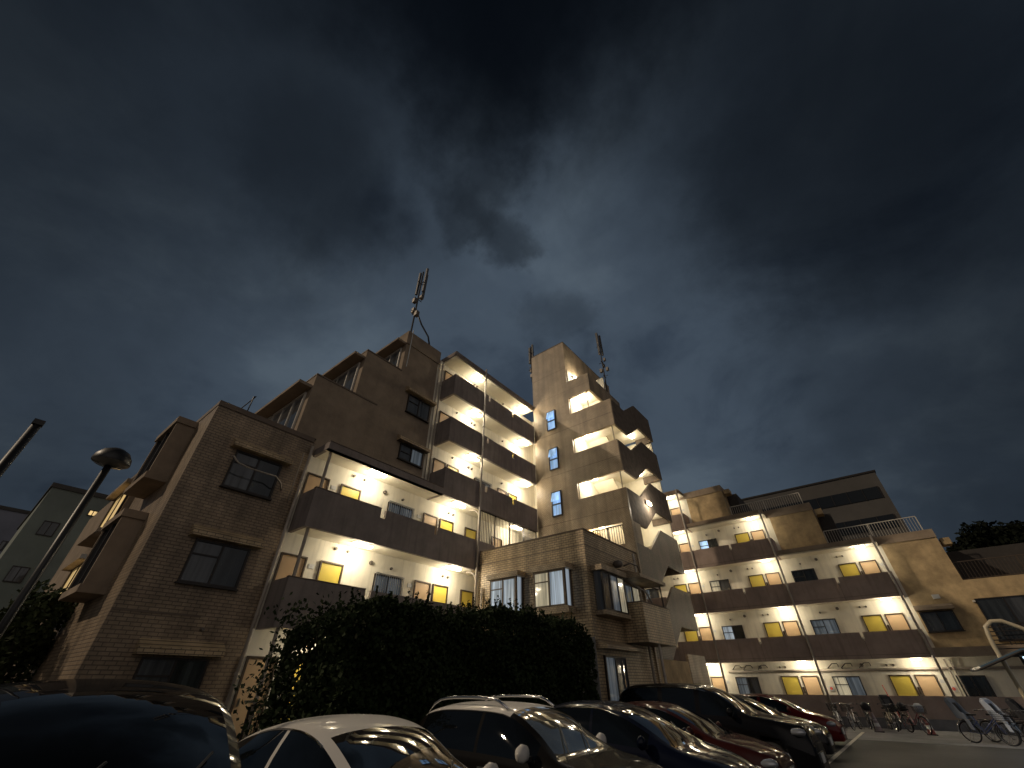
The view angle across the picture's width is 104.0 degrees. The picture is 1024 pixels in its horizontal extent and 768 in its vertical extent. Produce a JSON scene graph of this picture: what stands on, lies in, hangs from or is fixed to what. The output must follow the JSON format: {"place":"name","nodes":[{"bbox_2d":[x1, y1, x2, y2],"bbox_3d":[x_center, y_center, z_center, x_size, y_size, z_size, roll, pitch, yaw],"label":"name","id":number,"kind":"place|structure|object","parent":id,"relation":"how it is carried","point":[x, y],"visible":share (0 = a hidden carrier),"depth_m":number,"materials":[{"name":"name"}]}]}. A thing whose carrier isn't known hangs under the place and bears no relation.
{"place":"outdoors","nodes":[
{"label":"outdoors","id":0,"kind":"place"},
{"bbox_2d":[0,505,30,553],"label":"apartment house","id":1,"kind":"structure","parent":0,"point":[11,519],"depth_m":37.24,"materials":[{"name":"grey concrete"}]},
{"bbox_2d":[0,482,110,612],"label":"apartment house","id":2,"kind":"structure","parent":0,"point":[30,543],"depth_m":26.41,"materials":[{"name":"grey"}]},
{"bbox_2d":[3,565,29,582],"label":"window","id":3,"kind":"structure","parent":2,"relation":"in","point":[16,574],"depth_m":24.90,"materials":[{"name":"grey glass"}]},
{"bbox_2d":[35,520,60,536],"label":"window","id":4,"kind":"structure","parent":2,"relation":"in","point":[48,528],"depth_m":26.58,"materials":[{"name":"grey glass"}]},
{"bbox_2d":[5,331,710,741],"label":"apartment building","id":5,"kind":"structure","parent":0,"point":[219,527],"depth_m":15.46,"materials":[{"name":"beige tile"}]},
{"bbox_2d":[51,554,87,609],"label":"window","id":6,"kind":"structure","parent":5,"relation":"in","point":[73,567],"depth_m":14.48,"materials":[{"name":"grey"}]},
{"bbox_2d":[58,508,148,602],"bbox_3d":[-12.093,5.103,11.874,2.300,2.220,0.597,-26,-44,30],"label":"bay window","id":7,"kind":"structure","parent":5,"relation":"in","point":[99,568],"depth_m":11.43,"materials":[{"name":"brown paint"}]},
{"bbox_2d":[77,478,133,547],"bbox_3d":[-15.714,5.074,15.646,3.000,1.980,0.497,-26,-44,30],"label":"window","id":8,"kind":"structure","parent":5,"relation":"in","point":[121,501],"depth_m":15.53,"materials":[{"name":"grey glass"}]},
{"bbox_2d":[123,416,198,498],"bbox_3d":[-12.093,2.545,13.798,2.300,2.220,0.597,-26,-44,30],"label":"bay window","id":9,"kind":"structure","parent":5,"relation":"in","point":[155,471],"depth_m":13.33,"materials":[{"name":"brown paint"}]},
{"bbox_2d":[132,638,225,688],"bbox_3d":[-8.476,7.298,9.943,0.297,1.570,1.940,-26,-44,30],"label":"window","id":10,"kind":"structure","parent":5,"relation":"in","point":[190,672],"depth_m":10.14,"materials":[{"name":"grey glass"}]},
{"bbox_2d":[174,524,263,590],"bbox_3d":[-8.476,5.048,11.635,0.297,1.540,1.940,-26,-44,30],"label":"window","id":11,"kind":"structure","parent":5,"relation":"in","point":[209,564],"depth_m":11.62,"materials":[{"name":"grey glass"}]},
{"bbox_2d":[229,656,276,741],"bbox_3d":[-7.223,8.735,11.022,0.071,2.030,0.890,-26,-44,30],"label":"door","id":12,"kind":"structure","parent":5,"relation":"in","point":[248,669],"depth_m":11.07,"materials":[{"name":"brown"}]},
{"bbox_2d":[219,438,293,500],"bbox_3d":[-8.476,2.834,13.300,0.297,1.640,1.940,-26,-44,30],"label":"window","id":13,"kind":"structure","parent":5,"relation":"in","point":[238,478],"depth_m":13.28,"materials":[{"name":"grey glass"}]},
{"bbox_2d":[271,392,306,428],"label":"window","id":14,"kind":"structure","parent":5,"relation":"in","point":[287,416],"depth_m":16.43,"materials":[{"name":"grey glass"}]},
{"bbox_2d":[272,552,307,580],"bbox_3d":[-7.223,6.497,12.705,0.071,2.030,0.890,-26,-44,30],"label":"door","id":15,"kind":"structure","parent":5,"relation":"in","point":[287,561],"depth_m":13.06,"materials":[{"name":"brown"}]},
{"bbox_2d":[300,472,330,494],"bbox_3d":[-7.223,4.259,14.388,0.071,2.030,0.890,-26,-44,30],"label":"door","id":16,"kind":"structure","parent":5,"relation":"in","point":[312,480],"depth_m":14.75,"materials":[{"name":"brown"}]},
{"bbox_2d":[315,560,343,583],"bbox_3d":[-6.354,7.142,13.562,0.071,2.030,0.890,-26,-44,30],"label":"door","id":17,"kind":"structure","parent":5,"relation":"in","point":[327,571],"depth_m":13.98,"materials":[{"name":"yellow metal"}]},
{"bbox_2d":[333,362,359,390],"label":"window","id":18,"kind":"structure","parent":5,"relation":"in","point":[347,379],"depth_m":19.13,"materials":[{"name":"black glass"}]},
{"bbox_2d":[339,484,361,499],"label":"door","id":19,"kind":"structure","parent":5,"relation":"in","point":[346,490],"depth_m":15.74,"materials":[{"name":"yellow metal"}]},
{"bbox_2d":[371,572,404,595],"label":"window","id":20,"kind":"structure","parent":5,"relation":"in","point":[385,582],"depth_m":15.46,"materials":[{"name":"grey"}]},
{"bbox_2d":[384,348,401,366],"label":"window","id":21,"kind":"structure","parent":5,"relation":"in","point":[394,358],"depth_m":21.76,"materials":[{"name":"black glass"}]},
{"bbox_2d":[387,500,414,517],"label":"window","id":22,"kind":"structure","parent":5,"relation":"in","point":[400,509],"depth_m":17.20,"materials":[{"name":"grey"}]},
{"bbox_2d":[396,434,430,468],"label":"window","id":23,"kind":"structure","parent":5,"relation":"in","point":[409,452],"depth_m":18.87,"materials":[{"name":"grey glass"}]},
{"bbox_2d":[406,268,429,366],"bbox_3d":[-5.459,-3.906,23.991,0.869,8.586,1.518,-26,-44,30],"label":"antenna mast","id":24,"kind":"object","parent":5,"relation":"on","point":[415,312],"visible":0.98,"depth_m":24.52,"materials":[{"name":"grey metal"}]},
{"bbox_2d":[404,386,436,423],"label":"window","id":25,"kind":"structure","parent":5,"relation":"in","point":[418,405],"depth_m":20.46,"materials":[{"name":"grey glass"}]},
{"bbox_2d":[412,580,430,603],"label":"door","id":26,"kind":"structure","parent":5,"relation":"in","point":[421,587],"depth_m":16.56,"materials":[{"name":"brown"}]},
{"bbox_2d":[422,512,437,534],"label":"door","id":27,"kind":"structure","parent":5,"relation":"in","point":[430,519],"depth_m":18.33,"materials":[{"name":"brown"}]},
{"bbox_2d":[432,458,445,471],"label":"door","id":28,"kind":"structure","parent":5,"relation":"in","point":[438,464],"depth_m":19.99,"materials":[{"name":"brown"}]},
{"bbox_2d":[431,584,447,603],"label":"door","id":29,"kind":"structure","parent":5,"relation":"in","point":[439,592],"depth_m":17.19,"materials":[{"name":"yellow metal"}]},
{"bbox_2d":[438,410,450,422],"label":"door","id":30,"kind":"structure","parent":5,"relation":"in","point":[443,416],"depth_m":21.65,"materials":[{"name":"brown metal"}]},
{"bbox_2d":[439,518,453,531],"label":"door","id":31,"kind":"structure","parent":5,"relation":"in","point":[444,524],"depth_m":18.94,"materials":[{"name":"yellow metal"}]},
{"bbox_2d":[459,589,473,607],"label":"door","id":32,"kind":"structure","parent":5,"relation":"in","point":[465,595],"depth_m":18.24,"materials":[{"name":"yellow"}]},
{"bbox_2d":[464,527,476,539],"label":"door","id":33,"kind":"structure","parent":5,"relation":"in","point":[468,532],"depth_m":19.96,"materials":[{"name":"yellow"}]},
{"bbox_2d":[491,536,502,546],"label":"door","id":34,"kind":"structure","parent":5,"relation":"in","point":[492,536],"depth_m":21.22,"materials":[{"name":"brown"}]},
{"bbox_2d":[486,570,525,610],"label":"bay window","id":35,"kind":"structure","parent":5,"relation":"in","point":[509,584],"depth_m":16.06,"materials":[{"name":"beige glass"}]},
{"bbox_2d":[528,344,533,377],"bbox_3d":[1.495,-1.596,30.630,0.431,3.675,0.484,4,-37,-5],"label":"antenna mast","id":36,"kind":"object","parent":5,"relation":"attached to","point":[531,351],"visible":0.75,"depth_m":31.02,"materials":[{"name":"grey metal"}]},
{"bbox_2d":[546,409,555,431],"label":"window","id":37,"kind":"structure","parent":5,"relation":"in","point":[550,416],"depth_m":25.97,"materials":[{"name":"blue glass"}]},
{"bbox_2d":[529,561,575,616],"bbox_3d":[1.496,7.679,14.958,1.670,1.650,0.557,-26,-44,30],"label":"bay window","id":38,"kind":"structure","parent":5,"relation":"in","point":[552,583],"depth_m":14.81,"materials":[{"name":"beige glass"}]},
{"bbox_2d":[548,447,558,470],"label":"window","id":39,"kind":"structure","parent":5,"relation":"in","point":[553,456],"depth_m":24.32,"materials":[{"name":"blue glass"}]},
{"bbox_2d":[551,490,562,516],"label":"window","id":40,"kind":"structure","parent":5,"relation":"in","point":[556,497],"depth_m":22.64,"materials":[{"name":"blue glass"}]},
{"bbox_2d":[595,332,608,391],"bbox_3d":[7.558,-1.568,33.139,0.700,7.446,0.570,-26,-44,30],"label":"antenna mast","id":41,"kind":"object","parent":5,"relation":"on","point":[599,347],"visible":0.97,"depth_m":33.85,"materials":[{"name":"grey metal"}]},
{"bbox_2d":[590,563,631,619],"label":"bay window","id":42,"kind":"structure","parent":5,"relation":"in","point":[611,597],"depth_m":14.81,"materials":[{"name":"beige glass"}]},
{"bbox_2d":[603,655,629,700],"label":"window","id":43,"kind":"structure","parent":5,"relation":"in","point":[616,670],"depth_m":13.58,"materials":[{"name":"grey glass"}]},
{"bbox_2d":[625,583,641,601],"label":"window","id":44,"kind":"structure","parent":5,"relation":"in","point":[632,594],"depth_m":16.74,"materials":[{"name":"grey"}]},
{"bbox_2d":[0,0,1023,551],"label":"sky","id":45,"kind":"structure","parent":0,"point":[789,233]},
{"bbox_2d":[742,470,909,539],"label":"office building","id":46,"kind":"structure","parent":0,"point":[861,498],"depth_m":46.47,"materials":[{"name":"black"}]},
{"bbox_2d":[645,485,1023,733],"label":"apartment building","id":47,"kind":"structure","parent":0,"point":[805,606],"depth_m":23.44,"materials":[{"name":"beige paint"}]},
{"bbox_2d":[645,589,658,598],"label":"window","id":48,"kind":"structure","parent":47,"relation":"in","point":[652,593],"depth_m":30.78,"materials":[{"name":"grey"}]},
{"bbox_2d":[670,507,680,515],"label":"door","id":49,"kind":"structure","parent":47,"relation":"in","point":[674,511],"depth_m":32.59,"materials":[{"name":"brown"}]},
{"bbox_2d":[674,584,687,592],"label":"door","id":50,"kind":"structure","parent":47,"relation":"in","point":[683,587],"depth_m":29.71,"materials":[{"name":"yellow"}]},
{"bbox_2d":[678,543,689,552],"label":"door","id":51,"kind":"structure","parent":47,"relation":"in","point":[684,547],"depth_m":30.88,"materials":[{"name":"brown"}]},
{"bbox_2d":[684,631,699,641],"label":"door","id":52,"kind":"structure","parent":47,"relation":"in","point":[691,635],"depth_m":27.93,"materials":[{"name":"yellow"}]},
{"bbox_2d":[688,582,700,593],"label":"door","id":53,"kind":"structure","parent":47,"relation":"in","point":[694,588],"depth_m":29.19,"materials":[{"name":"brown"}]},
{"bbox_2d":[698,626,712,640],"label":"door","id":54,"kind":"structure","parent":47,"relation":"in","point":[705,632],"depth_m":27.49,"materials":[{"name":"brown metal"}]},
{"bbox_2d":[698,538,717,548],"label":"window","id":55,"kind":"structure","parent":47,"relation":"in","point":[709,543],"depth_m":29.97,"materials":[{"name":"blue"}]},
{"bbox_2d":[710,677,725,690],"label":"door","id":56,"kind":"structure","parent":47,"relation":"in","point":[717,682],"depth_m":25.85,"materials":[{"name":"brown"}]},
{"bbox_2d":[709,579,730,591],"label":"window","id":57,"kind":"structure","parent":47,"relation":"in","point":[718,585],"depth_m":28.27,"materials":[{"name":"grey glass"}]},
{"bbox_2d":[721,625,745,638],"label":"window","id":58,"kind":"structure","parent":47,"relation":"in","point":[735,631],"depth_m":26.56,"materials":[{"name":"grey glass"}]},
{"bbox_2d":[734,532,750,542],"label":"door","id":59,"kind":"structure","parent":47,"relation":"in","point":[741,537],"depth_m":28.77,"materials":[{"name":"yellow metal"}]},
{"bbox_2d":[735,677,761,693],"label":"window","id":60,"kind":"structure","parent":47,"relation":"in","point":[746,685],"depth_m":24.89,"materials":[{"name":"grey"}]},
{"bbox_2d":[748,574,765,586],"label":"door","id":61,"kind":"structure","parent":47,"relation":"in","point":[755,580],"depth_m":27.07,"materials":[{"name":"yellow metal"}]},
{"bbox_2d":[750,529,765,539],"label":"door","id":62,"kind":"structure","parent":47,"relation":"in","point":[758,534],"depth_m":28.25,"materials":[{"name":"brown metal"}]},
{"bbox_2d":[763,622,783,636],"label":"door","id":63,"kind":"structure","parent":47,"relation":"in","point":[773,629],"depth_m":25.36,"materials":[{"name":"yellow metal"}]},
{"bbox_2d":[765,572,782,584],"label":"door","id":64,"kind":"structure","parent":47,"relation":"in","point":[774,578],"depth_m":26.56,"materials":[{"name":"brown"}]},
{"bbox_2d":[781,620,801,635],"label":"door","id":65,"kind":"structure","parent":47,"relation":"in","point":[791,628],"depth_m":24.85,"materials":[{"name":"brown"}]},
{"bbox_2d":[780,676,804,694],"bbox_3d":[16.581,18.254,23.344,0.930,1.970,0.071,-26,-44,30],"label":"door","id":66,"kind":"structure","parent":47,"relation":"in","point":[792,685],"depth_m":23.67,"materials":[{"name":"yellow"}]},
{"bbox_2d":[791,568,818,581],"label":"window","id":67,"kind":"structure","parent":47,"relation":"in","point":[804,574],"depth_m":25.65,"materials":[{"name":"grey glass"}]},
{"bbox_2d":[801,676,823,694],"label":"door","id":68,"kind":"structure","parent":47,"relation":"in","point":[812,685],"depth_m":23.14,"materials":[{"name":"brown"}]},
{"bbox_2d":[810,618,840,634],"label":"window","id":69,"kind":"structure","parent":47,"relation":"in","point":[820,626],"depth_m":23.95,"materials":[{"name":"blue"}]},
{"bbox_2d":[832,676,866,694],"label":"window","id":70,"kind":"structure","parent":47,"relation":"in","point":[845,685],"depth_m":22.26,"materials":[{"name":"blue glass"}]},
{"bbox_2d":[838,562,861,576],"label":"door","id":71,"kind":"structure","parent":47,"relation":"in","point":[847,569],"depth_m":24.45,"materials":[{"name":"yellow metal"}]},
{"bbox_2d":[859,560,880,573],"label":"door","id":72,"kind":"structure","parent":47,"relation":"in","point":[870,566],"depth_m":23.94,"materials":[{"name":"brown"}]},
{"bbox_2d":[861,614,888,631],"bbox_3d":[20.622,14.065,22.400,0.930,1.970,0.071,-26,-44,30],"label":"door","id":73,"kind":"structure","parent":47,"relation":"in","point":[872,622],"depth_m":22.76,"materials":[{"name":"yellow"}]},
{"bbox_2d":[884,613,910,629],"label":"door","id":74,"kind":"structure","parent":47,"relation":"in","point":[896,621],"depth_m":22.23,"materials":[{"name":"brown metal"}]},
{"bbox_2d":[888,675,919,695],"bbox_3d":[20.622,16.287,20.729,0.930,1.970,0.071,-26,-44,30],"label":"door","id":75,"kind":"structure","parent":47,"relation":"in","point":[903,684],"depth_m":21.05,"materials":[{"name":"yellow"}]},
{"bbox_2d":[914,674,944,695],"bbox_3d":[21.419,15.899,20.214,0.840,1.970,0.071,-26,-44,30],"label":"door","id":76,"kind":"structure","parent":47,"relation":"in","point":[928,684],"depth_m":20.54,"materials":[{"name":"brown"}]},
{"bbox_2d":[913,603,965,632],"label":"window","id":77,"kind":"structure","parent":47,"relation":"in","point":[934,621],"depth_m":21.31,"materials":[{"name":"grey glass"}]},
{"bbox_2d":[955,675,996,696],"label":"window","id":78,"kind":"structure","parent":47,"relation":"in","point":[975,685],"depth_m":19.63,"materials":[{"name":"grey glass"}]},
{"bbox_2d":[974,595,1023,641],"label":"window","id":79,"kind":"structure","parent":47,"relation":"in","point":[1008,608],"depth_m":20.11,"materials":[{"name":"grey glass"}]},
{"bbox_2d":[827,727,1023,767],"bbox_3d":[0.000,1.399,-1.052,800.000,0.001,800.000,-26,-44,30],"label":"ground","id":80,"kind":"structure","parent":0,"point":[870,754],"depth_m":12.23,"materials":[{"name":"grey asphalt"}]},
{"bbox_2d":[0,418,45,476],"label":"utility pole","id":81,"kind":"object","parent":80,"relation":"on","point":[18,446],"visible":1,"depth_m":5.25,"materials":[{"name":"grey metal"}]},
{"bbox_2d":[0,579,78,683],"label":"leafy tree","id":82,"kind":"object","parent":80,"relation":"on","point":[27,641],"visible":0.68,"depth_m":11.58,"materials":[{"name":"green plant"}]},
{"bbox_2d":[0,447,131,638],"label":"street lamp","id":83,"kind":"object","parent":80,"relation":"on","point":[108,459],"visible":1,"depth_m":8.08,"materials":[{"name":"grey metal"},{"name":"glass"}]},
{"bbox_2d":[0,679,242,767],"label":"minivan","id":84,"kind":"object","parent":80,"relation":"on","point":[96,723],"visible":1,"depth_m":2.45,"materials":[{"name":"black paint"}]},
{"bbox_2d":[238,714,497,767],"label":"hatchback","id":85,"kind":"object","parent":80,"relation":"on","point":[355,741],"visible":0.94,"depth_m":3.82,"materials":[{"name":"grey paint"}]},
{"bbox_2d":[232,585,600,739],"bbox_3d":[-1.142,7.146,9.721,2.613,3.862,9.856,-26,-44,30],"label":"hedge","id":86,"kind":"object","parent":80,"relation":"on","point":[388,654],"visible":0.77,"depth_m":8.03,"materials":[{"name":"green plant"}]},
{"bbox_2d":[419,694,663,767],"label":"crossover","id":87,"kind":"object","parent":80,"relation":"on","point":[498,732],"visible":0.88,"depth_m":5.28,"materials":[{"name":"black paint"}]},
{"bbox_2d":[423,710,482,751],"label":"side window","id":88,"kind":"structure","parent":87,"relation":"in","point":[454,729],"depth_m":5.62,"materials":[{"name":"black glass"}]},
{"bbox_2d":[476,712,540,763],"bbox_3d":[-0.047,4.508,5.129,0.941,0.449,0.178,-26,-44,30],"label":"side window","id":89,"kind":"structure","parent":87,"relation":"in","point":[500,735],"depth_m":5.14,"materials":[{"name":"black glass"}]},
{"bbox_2d":[554,700,761,767],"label":"hatchback","id":90,"kind":"object","parent":80,"relation":"on","point":[632,729],"visible":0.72,"depth_m":6.54,"materials":[{"name":"black paint"}]},
{"bbox_2d":[626,701,796,767],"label":"sedan","id":91,"kind":"object","parent":80,"relation":"on","point":[758,752],"visible":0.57,"depth_m":8.06,"materials":[{"name":"red paint"}]},
{"bbox_2d":[619,683,829,767],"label":"minivan","id":92,"kind":"object","parent":80,"relation":"on","point":[800,742],"visible":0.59,"depth_m":9.85,"materials":[{"name":"black paint"}]},
{"bbox_2d":[729,693,836,754],"bbox_3d":[7.762,11.095,13.103,4.330,1.520,2.127,-26,-44,30],"label":"sedan","id":93,"kind":"object","parent":80,"relation":"on","point":[824,735],"visible":0.2,"depth_m":12.24,"materials":[{"name":"black paint"}]},
{"bbox_2d":[740,693,847,741],"bbox_3d":[10.381,13.009,15.611,4.030,1.475,2.088,-26,-44,30],"label":"hatchback","id":94,"kind":"object","parent":80,"relation":"on","point":[835,728],"visible":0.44,"depth_m":14.83,"materials":[{"name":"red paint"}]},
{"bbox_2d":[828,732,863,763],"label":"parking lines","id":95,"kind":"object","parent":80,"relation":"on","point":[836,755],"visible":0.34,"depth_m":13.70,"materials":[{"name":"paint"}]},
{"bbox_2d":[844,727,1023,748],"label":"footpath","id":96,"kind":"structure","parent":80,"relation":"on","point":[943,737],"depth_m":16.62,"materials":[{"name":"concrete"}]},
{"bbox_2d":[825,702,846,727],"bbox_3d":[16.534,16.834,20.342,0.576,1.042,1.782,-28,-45,32],"label":"bicycle","id":97,"kind":"object","parent":96,"relation":"on","point":[836,714],"visible":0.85,"depth_m":20.26,"materials":[{"name":"black"}]},
{"bbox_2d":[838,703,864,730],"bbox_3d":[16.763,16.335,19.679,1.782,1.042,0.576,28,-45,-32],"label":"bicycle","id":98,"kind":"object","parent":96,"relation":"on","point":[853,717],"visible":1,"depth_m":19.58,"materials":[{"name":"black metal"}]},
{"bbox_2d":[856,702,875,730],"bbox_3d":[17.292,16.136,19.455,0.576,1.090,1.782,-18,-41,23],"label":"bicycle","id":99,"kind":"object","parent":96,"relation":"on","point":[865,707],"visible":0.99,"depth_m":19.16,"materials":[{"name":"black metal"}]},
{"bbox_2d":[871,712,884,731],"bbox_3d":[17.091,15.888,18.794,0.380,0.700,0.380,-26,-44,30],"label":"traffic cone","id":100,"kind":"object","parent":96,"relation":"on","point":[878,728],"visible":0.99,"depth_m":18.68,"materials":[{"name":"red plastic"}]},
{"bbox_2d":[877,703,898,731],"bbox_3d":[18.228,16.087,19.349,0.576,1.042,1.782,-15,-39,19],"label":"bicycle","id":101,"kind":"object","parent":96,"relation":"on","point":[886,714],"visible":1,"depth_m":19.22,"materials":[{"name":"black metal"}]},
{"bbox_2d":[878,695,912,730],"bbox_3d":[18.475,15.765,19.179,0.576,1.352,1.782,-9,-38,11],"label":"bicycle","id":102,"kind":"object","parent":96,"relation":"on","point":[887,699],"visible":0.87,"depth_m":19.32,"materials":[{"name":"black metal"}]},
{"bbox_2d":[899,703,932,733],"bbox_3d":[18.257,15.202,18.212,0.576,1.090,1.782,-2,-37,3],"label":"bicycle","id":103,"kind":"object","parent":96,"relation":"on","point":[918,708],"visible":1,"depth_m":17.94,"materials":[{"name":"black"}]},
{"bbox_2d":[922,714,938,735],"bbox_3d":[18.332,15.013,17.631,0.380,0.700,0.380,-26,-44,30],"label":"traffic cone","id":104,"kind":"object","parent":96,"relation":"on","point":[929,729],"visible":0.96,"depth_m":17.48,"materials":[{"name":"red plastic"}]},
{"bbox_2d":[944,697,1020,745],"bbox_3d":[17.599,12.632,15.014,0.576,1.352,1.782,14,-39,-18],"label":"bicycle","id":105,"kind":"object","parent":96,"relation":"on","point":[958,710],"visible":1,"depth_m":15.11,"materials":[{"name":"blue"}]},
{"bbox_2d":[977,708,1023,741],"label":"bicycle","id":106,"kind":"object","parent":96,"relation":"on","point":[1008,710],"visible":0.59,"depth_m":15.14,"materials":[{"name":"black metal"}]},
{"bbox_2d":[979,698,1023,745],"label":"bicycle","id":107,"kind":"object","parent":96,"relation":"on","point":[988,704],"visible":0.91,"depth_m":14.64,"materials":[{"name":"black"}]},
{"bbox_2d":[1005,698,1023,735],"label":"bicycle","id":108,"kind":"object","parent":96,"relation":"on","point":[1013,705],"visible":0.94,"depth_m":14.84,"materials":[{"name":"black metal"}]},
{"bbox_2d":[946,520,1023,551],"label":"leafy tree","id":109,"kind":"object","parent":80,"relation":"on","point":[983,534],"visible":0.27,"depth_m":31.81,"materials":[{"name":"green plant"}]},
{"bbox_2d":[970,619,1023,698],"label":"bicycle shelter","id":110,"kind":"object","parent":80,"relation":"on","point":[1018,652],"visible":1,"depth_m":12.99,"materials":[{"name":"beige metal"}]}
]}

